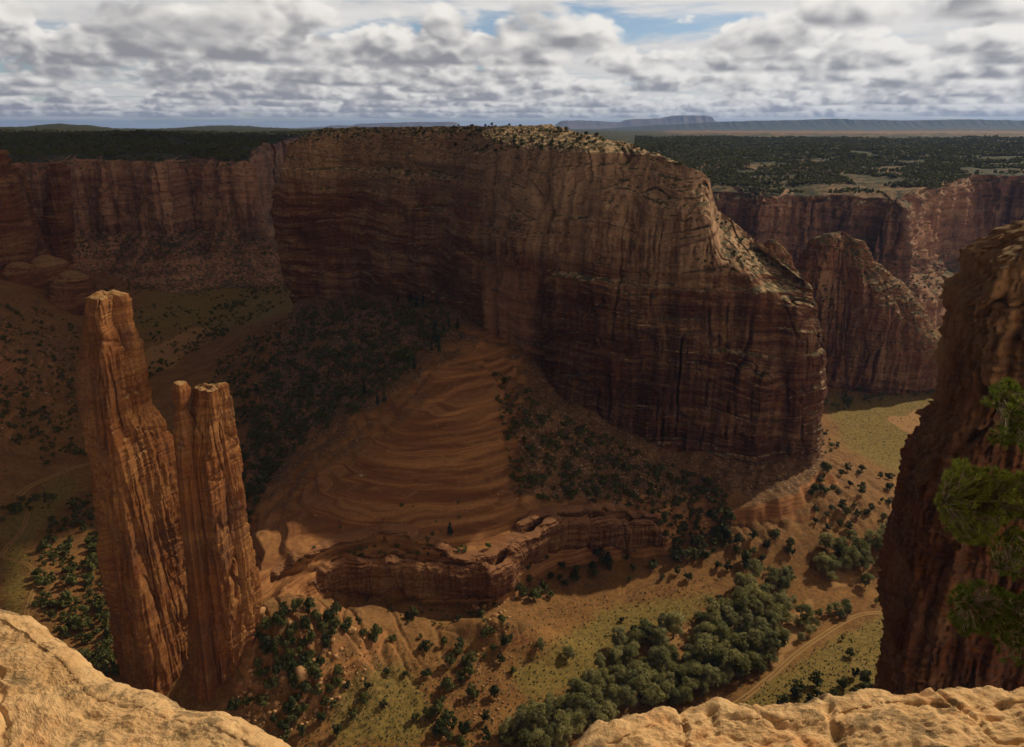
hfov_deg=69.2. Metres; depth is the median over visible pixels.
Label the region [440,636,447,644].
juniper tree
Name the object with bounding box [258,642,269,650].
juniper tree
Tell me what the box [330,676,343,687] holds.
juniper tree
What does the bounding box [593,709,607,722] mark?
cottonwood tree
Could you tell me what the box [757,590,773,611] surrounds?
cottonwood tree
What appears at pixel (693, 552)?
juniper tree
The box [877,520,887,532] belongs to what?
cottonwood tree
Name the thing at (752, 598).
cottonwood tree
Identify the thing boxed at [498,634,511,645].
juniper tree
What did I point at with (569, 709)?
cottonwood tree
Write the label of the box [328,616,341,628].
juniper tree
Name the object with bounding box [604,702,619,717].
cottonwood tree
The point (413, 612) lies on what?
juniper tree
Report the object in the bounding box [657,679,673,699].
cottonwood tree
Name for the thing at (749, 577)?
cottonwood tree
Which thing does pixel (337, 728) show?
juniper tree
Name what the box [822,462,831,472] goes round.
juniper tree
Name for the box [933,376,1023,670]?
pinyon pine
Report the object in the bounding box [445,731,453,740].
juniper tree
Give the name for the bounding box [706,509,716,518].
juniper tree
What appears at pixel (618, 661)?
cottonwood tree
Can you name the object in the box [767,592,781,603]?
cottonwood tree
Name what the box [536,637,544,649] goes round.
cottonwood tree
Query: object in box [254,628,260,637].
juniper tree
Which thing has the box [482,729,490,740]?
juniper tree
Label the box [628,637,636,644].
cottonwood tree
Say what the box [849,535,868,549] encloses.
cottonwood tree
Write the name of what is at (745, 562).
juniper tree
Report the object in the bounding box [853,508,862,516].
juniper tree
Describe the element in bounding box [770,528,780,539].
juniper tree
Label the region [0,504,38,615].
dirt road
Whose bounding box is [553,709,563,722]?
cottonwood tree
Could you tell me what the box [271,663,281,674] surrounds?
juniper tree
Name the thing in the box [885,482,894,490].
juniper tree
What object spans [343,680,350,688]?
juniper tree
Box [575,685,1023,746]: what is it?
rock ledge
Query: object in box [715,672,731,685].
cottonwood tree
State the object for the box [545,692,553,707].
cottonwood tree
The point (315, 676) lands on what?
juniper tree
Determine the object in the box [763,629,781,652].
cottonwood tree
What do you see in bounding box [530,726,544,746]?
cottonwood tree
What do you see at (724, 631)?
cottonwood tree
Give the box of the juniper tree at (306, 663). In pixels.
[303,659,312,670]
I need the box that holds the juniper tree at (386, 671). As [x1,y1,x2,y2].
[383,667,390,674]
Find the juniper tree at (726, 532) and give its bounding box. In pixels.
[721,528,732,538]
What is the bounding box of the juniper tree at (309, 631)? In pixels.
[305,629,314,643]
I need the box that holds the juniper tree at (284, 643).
[281,637,289,648]
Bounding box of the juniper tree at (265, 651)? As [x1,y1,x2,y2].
[262,645,268,655]
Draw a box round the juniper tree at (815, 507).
[813,505,818,512]
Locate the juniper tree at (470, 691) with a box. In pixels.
[465,682,476,697]
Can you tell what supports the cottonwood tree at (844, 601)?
on the canyon floor
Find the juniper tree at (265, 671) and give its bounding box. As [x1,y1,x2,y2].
[261,666,270,675]
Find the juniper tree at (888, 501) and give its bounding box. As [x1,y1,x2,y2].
[884,498,892,504]
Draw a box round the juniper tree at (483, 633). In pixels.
[480,627,489,637]
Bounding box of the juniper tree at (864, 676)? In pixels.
[859,669,871,682]
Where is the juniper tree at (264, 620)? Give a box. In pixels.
[257,616,272,628]
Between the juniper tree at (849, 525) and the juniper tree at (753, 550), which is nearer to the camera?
the juniper tree at (753, 550)
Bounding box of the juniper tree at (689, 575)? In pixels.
[683,572,692,580]
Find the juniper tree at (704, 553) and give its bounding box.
[701,551,710,558]
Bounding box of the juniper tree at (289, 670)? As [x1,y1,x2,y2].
[287,668,295,677]
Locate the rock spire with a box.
[75,289,262,702]
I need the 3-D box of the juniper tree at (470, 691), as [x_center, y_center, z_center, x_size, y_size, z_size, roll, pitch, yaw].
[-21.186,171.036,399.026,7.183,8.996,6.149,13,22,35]
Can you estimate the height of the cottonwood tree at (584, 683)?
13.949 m
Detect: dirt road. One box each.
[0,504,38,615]
[732,610,882,703]
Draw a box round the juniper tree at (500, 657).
[497,653,504,662]
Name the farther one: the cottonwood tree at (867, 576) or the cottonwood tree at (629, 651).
the cottonwood tree at (867, 576)
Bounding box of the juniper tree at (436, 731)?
[432,723,445,737]
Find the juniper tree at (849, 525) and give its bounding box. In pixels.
[844,520,853,529]
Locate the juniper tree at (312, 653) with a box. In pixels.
[303,649,315,659]
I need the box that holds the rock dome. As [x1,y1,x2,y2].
[763,239,795,268]
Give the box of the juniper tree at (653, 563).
[648,559,658,568]
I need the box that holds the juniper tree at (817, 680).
[808,669,823,686]
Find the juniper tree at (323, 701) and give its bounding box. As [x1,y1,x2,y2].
[320,696,329,705]
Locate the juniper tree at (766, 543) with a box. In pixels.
[762,540,770,547]
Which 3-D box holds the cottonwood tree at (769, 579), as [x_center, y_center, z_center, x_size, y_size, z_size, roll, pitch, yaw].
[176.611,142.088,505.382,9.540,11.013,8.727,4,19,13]
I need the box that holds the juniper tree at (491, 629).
[485,626,495,633]
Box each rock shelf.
[269,500,657,582]
[308,511,664,600]
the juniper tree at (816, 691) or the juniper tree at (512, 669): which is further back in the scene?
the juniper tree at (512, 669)
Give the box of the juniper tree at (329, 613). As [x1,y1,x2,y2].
[323,608,336,620]
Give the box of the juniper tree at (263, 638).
[258,633,270,643]
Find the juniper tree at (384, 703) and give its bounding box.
[379,699,387,706]
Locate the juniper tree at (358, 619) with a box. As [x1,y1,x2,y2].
[355,616,361,623]
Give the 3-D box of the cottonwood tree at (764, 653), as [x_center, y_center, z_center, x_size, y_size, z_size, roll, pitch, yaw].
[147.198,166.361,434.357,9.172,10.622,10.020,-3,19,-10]
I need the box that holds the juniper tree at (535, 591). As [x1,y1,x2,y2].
[528,586,543,598]
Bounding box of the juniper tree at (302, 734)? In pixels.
[298,731,304,736]
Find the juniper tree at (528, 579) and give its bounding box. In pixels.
[526,575,534,582]
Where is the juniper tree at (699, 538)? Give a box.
[691,535,704,543]
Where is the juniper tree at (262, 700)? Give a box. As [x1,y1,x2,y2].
[255,694,269,706]
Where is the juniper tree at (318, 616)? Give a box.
[314,613,323,620]
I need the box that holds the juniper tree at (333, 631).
[327,626,336,635]
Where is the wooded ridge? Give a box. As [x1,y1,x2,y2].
[607,119,1023,129]
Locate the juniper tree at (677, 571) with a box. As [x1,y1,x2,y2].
[674,565,680,574]
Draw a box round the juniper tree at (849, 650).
[845,647,854,656]
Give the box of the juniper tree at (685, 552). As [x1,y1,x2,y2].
[680,549,689,557]
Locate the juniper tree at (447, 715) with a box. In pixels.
[440,711,449,720]
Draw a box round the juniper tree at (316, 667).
[305,661,319,676]
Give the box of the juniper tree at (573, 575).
[569,570,579,581]
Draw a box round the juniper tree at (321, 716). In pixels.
[316,712,326,722]
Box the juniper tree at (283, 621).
[280,618,287,626]
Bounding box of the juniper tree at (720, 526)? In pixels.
[716,521,727,530]
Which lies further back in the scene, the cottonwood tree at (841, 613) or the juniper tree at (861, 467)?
the juniper tree at (861, 467)
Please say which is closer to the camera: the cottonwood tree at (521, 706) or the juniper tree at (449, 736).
the juniper tree at (449, 736)
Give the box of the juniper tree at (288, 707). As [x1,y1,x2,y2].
[281,702,295,713]
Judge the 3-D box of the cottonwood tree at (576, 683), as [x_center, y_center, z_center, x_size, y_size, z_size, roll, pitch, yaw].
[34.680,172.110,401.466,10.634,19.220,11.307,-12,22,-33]
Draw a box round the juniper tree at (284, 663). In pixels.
[281,660,289,671]
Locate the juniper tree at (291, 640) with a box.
[287,633,295,646]
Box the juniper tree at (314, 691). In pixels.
[311,684,322,696]
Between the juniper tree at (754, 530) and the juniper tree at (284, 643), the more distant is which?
the juniper tree at (754, 530)
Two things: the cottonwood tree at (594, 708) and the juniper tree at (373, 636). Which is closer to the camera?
the cottonwood tree at (594, 708)
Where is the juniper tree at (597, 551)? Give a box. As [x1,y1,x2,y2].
[592,548,604,556]
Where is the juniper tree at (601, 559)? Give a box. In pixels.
[598,554,609,564]
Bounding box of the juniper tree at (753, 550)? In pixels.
[748,546,757,553]
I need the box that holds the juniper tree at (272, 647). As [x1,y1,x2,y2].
[268,643,277,653]
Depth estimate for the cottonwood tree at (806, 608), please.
472.32 m
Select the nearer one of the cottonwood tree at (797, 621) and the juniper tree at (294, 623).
the juniper tree at (294, 623)
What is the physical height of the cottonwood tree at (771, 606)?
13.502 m
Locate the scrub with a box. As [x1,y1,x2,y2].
[26,145,942,351]
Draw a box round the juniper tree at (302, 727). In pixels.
[297,723,305,731]
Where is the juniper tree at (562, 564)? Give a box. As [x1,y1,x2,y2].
[558,562,565,568]
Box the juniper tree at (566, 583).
[560,579,568,585]
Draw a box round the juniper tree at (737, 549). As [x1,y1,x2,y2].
[733,545,742,553]
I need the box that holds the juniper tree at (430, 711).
[422,706,436,717]
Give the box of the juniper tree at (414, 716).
[411,712,420,720]
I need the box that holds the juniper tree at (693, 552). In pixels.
[688,547,697,556]
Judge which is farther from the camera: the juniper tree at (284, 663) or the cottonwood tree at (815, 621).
the cottonwood tree at (815, 621)
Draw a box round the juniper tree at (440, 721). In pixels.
[435,718,451,733]
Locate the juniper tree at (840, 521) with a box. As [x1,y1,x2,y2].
[836,519,843,525]
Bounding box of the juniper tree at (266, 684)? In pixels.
[262,677,272,688]
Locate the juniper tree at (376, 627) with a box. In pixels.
[370,623,382,635]
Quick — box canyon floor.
[0,270,941,746]
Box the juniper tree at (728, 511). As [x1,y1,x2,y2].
[723,507,734,517]
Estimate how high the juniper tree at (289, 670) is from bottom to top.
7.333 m
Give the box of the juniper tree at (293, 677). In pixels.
[289,672,299,681]
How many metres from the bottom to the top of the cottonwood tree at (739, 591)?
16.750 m
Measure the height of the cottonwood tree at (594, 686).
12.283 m
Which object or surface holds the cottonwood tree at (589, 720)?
on the canyon floor
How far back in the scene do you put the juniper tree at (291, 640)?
390.94 m
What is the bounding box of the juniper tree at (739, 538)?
[734,533,744,544]
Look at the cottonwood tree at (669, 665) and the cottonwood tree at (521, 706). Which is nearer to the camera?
the cottonwood tree at (521, 706)
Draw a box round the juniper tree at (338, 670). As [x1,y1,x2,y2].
[333,663,342,675]
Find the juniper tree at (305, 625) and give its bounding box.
[299,615,310,631]
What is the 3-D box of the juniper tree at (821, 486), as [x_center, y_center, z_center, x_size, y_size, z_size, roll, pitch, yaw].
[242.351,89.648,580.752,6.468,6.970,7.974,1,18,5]
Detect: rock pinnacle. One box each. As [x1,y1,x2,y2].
[12,167,50,255]
[41,162,75,263]
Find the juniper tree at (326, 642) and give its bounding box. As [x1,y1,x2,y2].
[322,638,329,649]
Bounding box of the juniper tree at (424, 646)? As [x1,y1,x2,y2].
[421,640,433,652]
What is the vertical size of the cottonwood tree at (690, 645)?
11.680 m
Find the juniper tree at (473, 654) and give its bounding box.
[464,651,477,662]
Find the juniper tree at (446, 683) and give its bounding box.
[441,676,455,691]
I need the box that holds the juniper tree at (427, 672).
[420,668,431,676]
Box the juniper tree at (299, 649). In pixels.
[296,645,304,653]
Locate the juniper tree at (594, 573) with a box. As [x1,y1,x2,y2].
[589,567,599,576]
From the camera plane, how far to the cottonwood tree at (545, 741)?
368.13 m
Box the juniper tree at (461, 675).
[454,670,465,680]
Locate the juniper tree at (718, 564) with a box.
[715,560,721,567]
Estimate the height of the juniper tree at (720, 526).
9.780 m
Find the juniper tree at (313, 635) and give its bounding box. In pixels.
[307,632,315,642]
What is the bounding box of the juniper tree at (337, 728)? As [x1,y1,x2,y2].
[332,723,341,735]
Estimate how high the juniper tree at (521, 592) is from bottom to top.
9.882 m
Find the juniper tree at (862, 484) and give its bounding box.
[857,482,865,486]
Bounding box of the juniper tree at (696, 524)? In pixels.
[693,519,698,526]
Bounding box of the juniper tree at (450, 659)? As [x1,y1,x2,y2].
[445,652,455,664]
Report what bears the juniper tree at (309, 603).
on the canyon floor
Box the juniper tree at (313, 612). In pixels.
[310,609,318,617]
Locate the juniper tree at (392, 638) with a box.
[387,634,397,642]
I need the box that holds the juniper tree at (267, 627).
[264,619,272,629]
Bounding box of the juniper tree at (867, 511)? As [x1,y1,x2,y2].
[863,509,870,515]
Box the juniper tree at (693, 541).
[690,536,695,544]
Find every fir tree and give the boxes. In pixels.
[362,382,366,394]
[376,393,379,405]
[382,390,387,402]
[447,522,452,535]
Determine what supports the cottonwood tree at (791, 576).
on the canyon floor
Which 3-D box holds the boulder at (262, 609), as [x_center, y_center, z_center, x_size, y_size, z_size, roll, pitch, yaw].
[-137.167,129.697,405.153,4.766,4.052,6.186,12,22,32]
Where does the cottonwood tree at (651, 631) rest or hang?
on the canyon floor
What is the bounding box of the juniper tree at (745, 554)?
[740,549,751,561]
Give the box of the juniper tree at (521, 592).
[518,585,526,597]
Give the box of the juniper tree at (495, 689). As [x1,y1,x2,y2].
[489,685,499,697]
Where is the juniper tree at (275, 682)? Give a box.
[271,674,278,687]
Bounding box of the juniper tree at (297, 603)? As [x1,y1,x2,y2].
[290,598,303,610]
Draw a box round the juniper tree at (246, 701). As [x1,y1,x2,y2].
[239,696,253,705]
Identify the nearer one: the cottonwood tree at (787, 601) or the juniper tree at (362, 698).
the juniper tree at (362, 698)
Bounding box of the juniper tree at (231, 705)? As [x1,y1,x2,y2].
[225,697,240,711]
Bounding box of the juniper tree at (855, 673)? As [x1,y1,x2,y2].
[851,668,859,676]
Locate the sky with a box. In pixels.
[0,0,1023,128]
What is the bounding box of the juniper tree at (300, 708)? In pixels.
[295,703,309,714]
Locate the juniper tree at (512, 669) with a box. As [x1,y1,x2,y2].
[510,666,516,672]
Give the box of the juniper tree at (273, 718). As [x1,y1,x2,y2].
[269,713,277,722]
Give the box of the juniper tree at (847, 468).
[845,462,852,471]
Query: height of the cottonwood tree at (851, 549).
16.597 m
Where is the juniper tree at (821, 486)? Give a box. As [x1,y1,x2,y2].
[819,483,826,491]
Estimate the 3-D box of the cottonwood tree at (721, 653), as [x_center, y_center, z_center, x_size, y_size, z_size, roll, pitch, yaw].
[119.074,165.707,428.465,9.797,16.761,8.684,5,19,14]
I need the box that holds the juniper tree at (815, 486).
[810,483,820,490]
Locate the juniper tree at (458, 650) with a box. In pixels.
[453,646,462,654]
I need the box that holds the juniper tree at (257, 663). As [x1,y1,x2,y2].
[253,657,263,668]
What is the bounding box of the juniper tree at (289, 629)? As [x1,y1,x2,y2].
[285,625,293,635]
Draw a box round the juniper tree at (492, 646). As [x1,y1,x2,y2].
[489,643,498,650]
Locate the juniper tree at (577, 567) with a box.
[573,565,581,571]
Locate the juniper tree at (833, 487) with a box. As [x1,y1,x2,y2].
[830,484,837,489]
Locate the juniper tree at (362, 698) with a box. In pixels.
[358,692,372,705]
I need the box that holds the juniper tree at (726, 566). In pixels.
[723,561,732,570]
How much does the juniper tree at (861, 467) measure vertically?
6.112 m
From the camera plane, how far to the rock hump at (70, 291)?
1111.65 m
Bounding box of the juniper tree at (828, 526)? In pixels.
[825,523,831,529]
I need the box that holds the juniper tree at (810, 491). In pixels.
[807,489,816,495]
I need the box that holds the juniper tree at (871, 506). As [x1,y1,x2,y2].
[868,503,874,510]
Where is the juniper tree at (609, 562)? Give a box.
[603,555,613,564]
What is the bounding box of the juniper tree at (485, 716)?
[481,709,489,721]
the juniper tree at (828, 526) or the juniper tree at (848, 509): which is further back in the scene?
the juniper tree at (848, 509)
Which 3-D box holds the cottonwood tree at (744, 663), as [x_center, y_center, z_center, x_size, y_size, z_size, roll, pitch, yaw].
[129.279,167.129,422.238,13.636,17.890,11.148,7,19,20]
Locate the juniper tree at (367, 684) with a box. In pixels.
[363,682,372,688]
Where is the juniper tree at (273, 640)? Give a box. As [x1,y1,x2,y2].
[270,637,277,643]
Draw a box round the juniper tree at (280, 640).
[275,634,282,646]
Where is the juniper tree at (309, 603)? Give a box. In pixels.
[303,597,315,610]
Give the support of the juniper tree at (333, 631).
on the canyon floor
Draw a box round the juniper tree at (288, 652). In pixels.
[283,647,297,660]
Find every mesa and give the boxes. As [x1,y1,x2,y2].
[269,124,827,465]
[293,122,459,128]
[555,115,715,128]
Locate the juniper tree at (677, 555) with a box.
[671,550,680,561]
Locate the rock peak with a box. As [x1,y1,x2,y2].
[795,231,940,395]
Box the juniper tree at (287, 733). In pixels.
[279,729,290,739]
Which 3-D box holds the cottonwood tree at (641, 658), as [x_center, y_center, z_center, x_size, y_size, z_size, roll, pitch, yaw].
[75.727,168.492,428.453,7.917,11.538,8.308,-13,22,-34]
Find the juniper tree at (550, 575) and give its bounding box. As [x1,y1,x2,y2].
[547,572,554,578]
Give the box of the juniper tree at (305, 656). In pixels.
[298,651,308,661]
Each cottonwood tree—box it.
[497,715,517,738]
[498,734,506,744]
[503,729,519,746]
[514,706,530,730]
[516,726,529,745]
[516,730,533,746]
[518,702,529,718]
[526,698,535,706]
[526,702,547,728]
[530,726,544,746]
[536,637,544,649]
[538,734,552,746]
[540,724,553,737]
[541,698,553,716]
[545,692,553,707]
[549,696,564,711]
[549,721,557,734]
[549,722,574,746]
[550,734,566,746]
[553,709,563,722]
[556,692,575,708]
[558,710,571,721]
[559,715,583,739]
[560,706,584,715]
[562,645,576,658]
[563,689,586,713]
[565,676,586,694]
[567,678,590,700]
[571,710,587,737]
[582,668,597,687]
[583,683,604,703]
[583,705,601,725]
[584,698,600,719]
[590,669,606,690]
[590,687,602,703]
[591,684,601,693]
[593,652,605,668]
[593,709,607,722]
[596,667,608,676]
[598,696,616,721]
[601,674,617,687]
[601,681,610,697]
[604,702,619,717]
[607,665,620,676]
[608,648,623,663]
[608,683,624,707]
[609,626,627,646]
[609,644,622,658]
[612,657,622,665]
[613,664,628,685]
[618,684,638,708]
[622,643,637,664]
[622,668,637,691]
[625,659,651,681]
[628,629,640,642]
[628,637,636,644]
[629,675,645,698]
[630,627,646,639]
[630,641,639,656]
[636,656,648,662]
[638,618,652,637]
[638,668,656,691]
[639,690,659,706]
[642,661,652,675]
[643,682,665,707]
[647,645,670,670]
[649,625,658,638]
[650,645,670,663]
[651,627,669,647]
[652,664,666,675]
[653,673,665,688]
[657,612,670,629]
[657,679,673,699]
[662,661,675,672]
[665,670,677,690]
[666,610,685,638]
[667,643,679,660]
[668,663,683,679]
[669,688,686,705]
[675,663,690,685]
[677,682,693,703]
[678,675,700,694]
[681,649,693,661]
[683,659,699,674]
[684,643,694,654]
[684,659,703,685]
[686,636,694,643]
[686,647,701,658]
[692,638,713,666]
[693,610,709,623]
[693,621,716,636]
[693,633,708,650]
[695,663,714,689]
[701,595,728,617]
[701,682,708,697]
[703,633,717,650]
[704,666,722,687]
[705,600,721,622]
[705,643,729,666]
[707,618,718,634]
[710,648,726,671]
[715,622,729,642]
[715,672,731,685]
[718,619,725,626]
[718,635,743,651]
[718,661,734,678]
[720,597,732,619]
[720,639,730,650]
[721,606,738,625]
[727,649,742,668]
[728,598,742,618]
[729,632,754,651]
[729,654,751,679]
[731,587,748,600]
[733,572,745,586]
[733,594,749,611]
[734,612,756,633]
[739,652,761,669]
[741,608,752,619]
[741,649,757,664]
[742,572,758,589]
[743,582,761,596]
[745,559,765,578]
[747,594,761,610]
[748,628,756,648]
[749,629,768,652]
[751,599,763,617]
[751,616,770,636]
[754,656,767,672]
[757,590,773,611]
[757,649,773,660]
[758,584,770,594]
[759,609,779,628]
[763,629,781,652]
[764,575,778,585]
[764,652,778,662]
[765,583,776,592]
[765,602,778,612]
[766,567,780,577]
[766,618,778,630]
[766,629,792,649]
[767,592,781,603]
[768,613,784,627]
[772,625,788,631]
[773,602,794,624]
[776,565,790,578]
[776,592,792,611]
[777,576,791,588]
[777,587,786,593]
[784,569,796,582]
[791,594,797,604]
[792,614,803,626]
[793,603,814,618]
[797,632,804,640]
[801,613,812,624]
[804,624,817,634]
[812,551,826,563]
[812,618,820,626]
[814,608,823,616]
[815,555,831,572]
[818,532,834,551]
[825,571,837,581]
[826,603,833,614]
[827,559,843,571]
[828,553,837,559]
[829,536,847,553]
[831,601,841,611]
[835,607,844,618]
[839,553,852,571]
[841,598,850,605]
[842,545,860,561]
[842,602,852,615]
[846,530,857,542]
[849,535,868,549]
[849,550,861,570]
[858,546,870,555]
[859,548,873,570]
[860,572,874,586]
[862,533,872,545]
[865,528,880,546]
[873,535,883,551]
[876,528,884,543]
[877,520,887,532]
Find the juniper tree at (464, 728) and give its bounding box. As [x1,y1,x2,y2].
[457,720,470,735]
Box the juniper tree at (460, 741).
[455,735,467,746]
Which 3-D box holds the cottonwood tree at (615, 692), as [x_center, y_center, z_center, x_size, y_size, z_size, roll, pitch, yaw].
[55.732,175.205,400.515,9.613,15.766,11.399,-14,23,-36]
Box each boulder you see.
[259,607,265,614]
[273,700,279,707]
[294,665,309,684]
[347,627,356,632]
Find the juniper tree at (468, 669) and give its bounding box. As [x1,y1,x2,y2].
[463,663,474,675]
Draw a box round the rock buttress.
[873,220,1023,694]
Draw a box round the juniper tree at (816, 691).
[812,688,820,696]
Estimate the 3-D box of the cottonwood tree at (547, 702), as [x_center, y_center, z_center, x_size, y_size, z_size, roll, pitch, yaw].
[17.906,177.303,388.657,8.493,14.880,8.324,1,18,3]
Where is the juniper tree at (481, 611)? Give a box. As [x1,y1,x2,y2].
[477,608,484,615]
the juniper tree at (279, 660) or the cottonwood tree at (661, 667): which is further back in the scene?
the cottonwood tree at (661, 667)
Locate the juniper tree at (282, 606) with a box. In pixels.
[278,601,288,613]
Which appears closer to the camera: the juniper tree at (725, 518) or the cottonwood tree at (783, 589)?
the cottonwood tree at (783, 589)
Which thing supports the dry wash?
on the canyon floor
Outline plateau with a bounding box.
[0,123,1023,328]
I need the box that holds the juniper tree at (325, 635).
[321,630,330,639]
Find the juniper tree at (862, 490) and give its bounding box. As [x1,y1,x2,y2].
[859,486,865,493]
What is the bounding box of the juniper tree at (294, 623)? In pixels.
[291,621,298,630]
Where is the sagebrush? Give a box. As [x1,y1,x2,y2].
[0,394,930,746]
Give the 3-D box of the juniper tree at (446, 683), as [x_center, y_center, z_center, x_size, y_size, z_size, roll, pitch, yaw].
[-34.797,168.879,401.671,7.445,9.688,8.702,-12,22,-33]
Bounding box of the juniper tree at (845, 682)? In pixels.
[836,676,850,688]
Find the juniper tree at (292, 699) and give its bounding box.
[288,693,302,706]
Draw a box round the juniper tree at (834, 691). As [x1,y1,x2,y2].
[827,687,840,695]
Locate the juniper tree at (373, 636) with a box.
[368,630,377,642]
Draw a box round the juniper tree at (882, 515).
[880,513,887,519]
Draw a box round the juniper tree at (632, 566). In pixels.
[629,563,636,571]
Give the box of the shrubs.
[0,282,934,676]
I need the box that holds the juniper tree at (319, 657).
[316,655,324,666]
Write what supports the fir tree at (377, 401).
on the canyon floor
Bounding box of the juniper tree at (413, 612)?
[409,606,419,616]
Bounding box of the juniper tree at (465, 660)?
[459,655,470,665]
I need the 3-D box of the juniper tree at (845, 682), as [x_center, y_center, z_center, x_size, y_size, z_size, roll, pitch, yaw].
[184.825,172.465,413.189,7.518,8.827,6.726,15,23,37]
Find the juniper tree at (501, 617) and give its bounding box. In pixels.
[497,614,505,623]
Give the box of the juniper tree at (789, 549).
[785,547,792,552]
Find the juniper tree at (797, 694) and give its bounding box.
[790,687,803,698]
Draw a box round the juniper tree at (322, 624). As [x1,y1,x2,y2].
[316,620,328,630]
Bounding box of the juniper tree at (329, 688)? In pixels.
[325,683,334,694]
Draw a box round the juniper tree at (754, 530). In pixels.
[751,528,758,536]
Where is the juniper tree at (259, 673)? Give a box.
[254,668,262,677]
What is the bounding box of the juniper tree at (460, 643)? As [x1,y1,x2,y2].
[454,636,463,646]
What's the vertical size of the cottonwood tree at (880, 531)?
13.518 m
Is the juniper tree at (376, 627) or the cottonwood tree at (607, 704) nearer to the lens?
the cottonwood tree at (607, 704)
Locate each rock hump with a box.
[0,261,48,289]
[29,254,76,285]
[44,270,98,314]
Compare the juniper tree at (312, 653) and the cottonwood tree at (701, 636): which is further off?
the cottonwood tree at (701, 636)
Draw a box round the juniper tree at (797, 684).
[790,679,805,691]
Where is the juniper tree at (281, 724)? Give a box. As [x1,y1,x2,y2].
[276,719,290,731]
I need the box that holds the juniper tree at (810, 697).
[807,692,813,700]
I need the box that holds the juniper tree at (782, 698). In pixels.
[775,694,790,703]
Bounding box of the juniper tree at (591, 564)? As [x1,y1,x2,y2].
[588,561,597,567]
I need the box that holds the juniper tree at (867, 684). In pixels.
[859,681,874,688]
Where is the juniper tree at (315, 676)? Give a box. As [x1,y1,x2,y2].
[311,672,318,680]
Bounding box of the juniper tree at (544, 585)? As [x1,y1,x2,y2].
[539,579,548,589]
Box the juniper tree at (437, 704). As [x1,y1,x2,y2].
[432,699,443,713]
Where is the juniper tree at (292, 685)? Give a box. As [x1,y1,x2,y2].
[290,680,297,689]
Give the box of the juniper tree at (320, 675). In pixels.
[313,669,323,677]
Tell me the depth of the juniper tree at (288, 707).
374.68 m
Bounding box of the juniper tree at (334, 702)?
[329,699,338,707]
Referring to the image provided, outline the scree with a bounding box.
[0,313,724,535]
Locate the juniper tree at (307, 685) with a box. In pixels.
[298,680,310,691]
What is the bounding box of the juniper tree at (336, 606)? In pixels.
[330,601,341,614]
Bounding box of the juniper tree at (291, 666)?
[288,660,297,671]
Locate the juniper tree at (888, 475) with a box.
[885,473,895,479]
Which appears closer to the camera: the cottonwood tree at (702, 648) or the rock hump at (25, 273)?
the cottonwood tree at (702, 648)
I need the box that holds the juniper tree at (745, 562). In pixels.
[742,559,750,570]
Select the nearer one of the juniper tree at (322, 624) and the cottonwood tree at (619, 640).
the juniper tree at (322, 624)
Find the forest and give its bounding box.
[0,128,1023,193]
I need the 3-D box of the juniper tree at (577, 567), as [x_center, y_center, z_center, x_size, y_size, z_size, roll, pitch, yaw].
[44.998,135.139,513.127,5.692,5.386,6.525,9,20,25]
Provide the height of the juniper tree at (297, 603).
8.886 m
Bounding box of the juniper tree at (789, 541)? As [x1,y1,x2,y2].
[785,537,795,546]
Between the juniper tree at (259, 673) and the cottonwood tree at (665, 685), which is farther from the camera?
the cottonwood tree at (665, 685)
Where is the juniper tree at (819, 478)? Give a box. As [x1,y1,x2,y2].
[817,476,824,482]
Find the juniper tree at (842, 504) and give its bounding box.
[837,499,846,510]
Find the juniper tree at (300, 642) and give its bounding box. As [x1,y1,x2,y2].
[297,637,307,646]
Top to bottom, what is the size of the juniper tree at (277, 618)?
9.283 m
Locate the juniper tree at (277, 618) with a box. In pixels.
[272,610,286,626]
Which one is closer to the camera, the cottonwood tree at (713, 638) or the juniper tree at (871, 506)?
the cottonwood tree at (713, 638)
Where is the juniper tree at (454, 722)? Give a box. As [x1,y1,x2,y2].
[447,716,457,728]
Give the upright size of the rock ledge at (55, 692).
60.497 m
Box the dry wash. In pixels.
[15,463,88,495]
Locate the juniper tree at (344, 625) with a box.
[340,619,348,628]
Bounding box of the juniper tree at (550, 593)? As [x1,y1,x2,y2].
[545,590,553,597]
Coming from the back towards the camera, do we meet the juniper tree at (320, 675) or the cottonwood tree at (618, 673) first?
the cottonwood tree at (618, 673)
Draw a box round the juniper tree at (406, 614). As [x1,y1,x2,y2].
[404,610,410,619]
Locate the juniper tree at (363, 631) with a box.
[359,628,367,634]
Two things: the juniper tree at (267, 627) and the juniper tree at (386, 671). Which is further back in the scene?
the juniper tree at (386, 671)
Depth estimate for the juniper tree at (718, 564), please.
516.91 m
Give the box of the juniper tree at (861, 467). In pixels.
[858,464,866,470]
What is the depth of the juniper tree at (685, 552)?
521.67 m
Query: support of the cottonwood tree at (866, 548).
on the canyon floor
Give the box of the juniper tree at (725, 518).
[720,515,728,520]
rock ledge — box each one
[0,609,290,746]
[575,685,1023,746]
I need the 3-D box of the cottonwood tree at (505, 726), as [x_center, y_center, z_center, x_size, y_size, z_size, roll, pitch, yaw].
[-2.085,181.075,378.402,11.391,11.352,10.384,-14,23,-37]
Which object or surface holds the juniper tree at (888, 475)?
on the canyon floor
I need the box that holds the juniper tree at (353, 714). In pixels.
[349,708,357,720]
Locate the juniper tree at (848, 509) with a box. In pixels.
[843,507,852,515]
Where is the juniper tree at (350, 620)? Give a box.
[342,616,352,626]
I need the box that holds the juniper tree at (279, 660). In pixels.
[274,655,283,663]
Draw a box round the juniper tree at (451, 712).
[440,708,454,719]
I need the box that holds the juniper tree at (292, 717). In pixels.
[284,710,299,722]
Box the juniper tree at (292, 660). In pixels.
[283,657,299,668]

